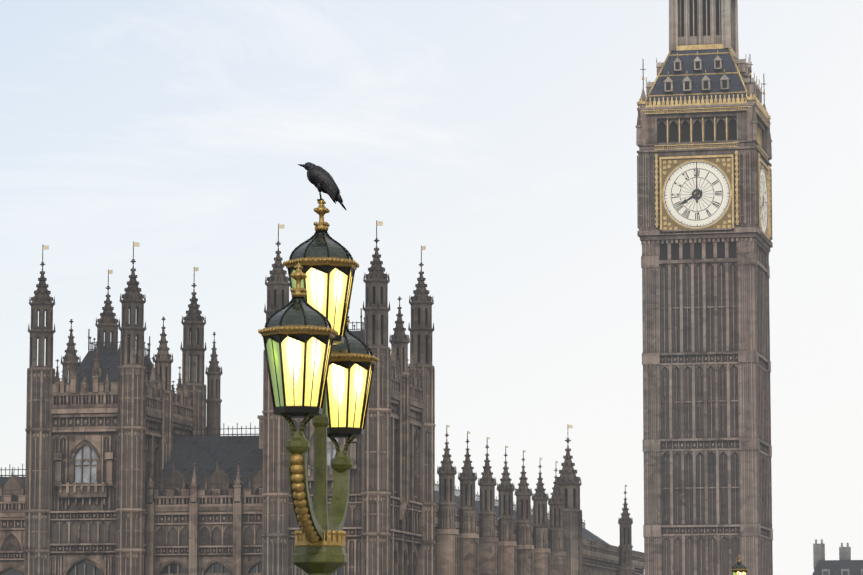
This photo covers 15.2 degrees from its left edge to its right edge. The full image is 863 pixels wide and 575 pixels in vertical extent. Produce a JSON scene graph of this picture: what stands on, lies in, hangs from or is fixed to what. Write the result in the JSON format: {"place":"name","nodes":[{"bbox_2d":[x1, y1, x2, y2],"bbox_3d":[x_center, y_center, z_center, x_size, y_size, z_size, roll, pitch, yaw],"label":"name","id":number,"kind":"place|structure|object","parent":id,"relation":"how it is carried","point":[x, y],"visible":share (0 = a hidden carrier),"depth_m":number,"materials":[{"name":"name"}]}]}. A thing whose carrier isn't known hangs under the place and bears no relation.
{"place":"outdoors","nodes":[
{"label":"outdoors","id":0,"kind":"place"},
{"bbox_2d":[23,242,222,574],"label":"palace tower","id":1,"kind":"structure","parent":0,"point":[106,417],"depth_m":244.20,"materials":[{"name":"stone"}]},
{"bbox_2d":[258,198,378,574],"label":"street lamp","id":2,"kind":"object","parent":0,"point":[321,360],"visible":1,"depth_m":24.51,"materials":[{"name":"green metal"}]},
{"bbox_2d":[298,162,346,210],"bbox_3d":[-0.840,-0.777,24.846,0.378,0.375,0.132,0,-7,1],"label":"crow","id":3,"kind":"object","parent":2,"relation":"on","point":[320,179],"visible":1,"depth_m":24.80,"materials":[{"name":"black"}]},
{"bbox_2d":[261,220,435,574],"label":"palace tower","id":4,"kind":"structure","parent":0,"point":[389,526],"depth_m":240.22,"materials":[{"name":"stone"}]},
{"bbox_2d":[0,0,862,574],"label":"sky","id":5,"kind":"structure","parent":0,"point":[497,138],"materials":[{"name":"white"}]},
{"bbox_2d":[731,554,747,574],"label":"street lamp","id":6,"kind":"object","parent":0,"point":[739,568],"visible":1,"depth_m":105.28,"materials":[{"name":"green metal"}]},
{"bbox_3d":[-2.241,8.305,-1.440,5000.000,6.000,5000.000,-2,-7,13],"label":"riverbank terrace","id":7,"kind":"structure","parent":0,"visible":0},
{"bbox_2d":[0,415,262,574],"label":"palace river front wings","id":8,"kind":"object","parent":7,"relation":"on","point":[203,516],"visible":0.71,"depth_m":245.51},
{"bbox_2d":[435,424,643,574],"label":"palace building","id":9,"kind":"structure","parent":7,"relation":"on","point":[477,537],"depth_m":289.56,"materials":[{"name":"stone"}]},
{"bbox_2d":[636,0,772,574],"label":"clock tower","id":10,"kind":"structure","parent":7,"relation":"on","point":[704,188],"depth_m":327.41,"materials":[{"name":"stone"}]},
{"bbox_2d":[812,539,862,574],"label":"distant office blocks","id":11,"kind":"structure","parent":7,"relation":"on","point":[844,564],"depth_m":448.65,"materials":[{"name":"grey stone"}]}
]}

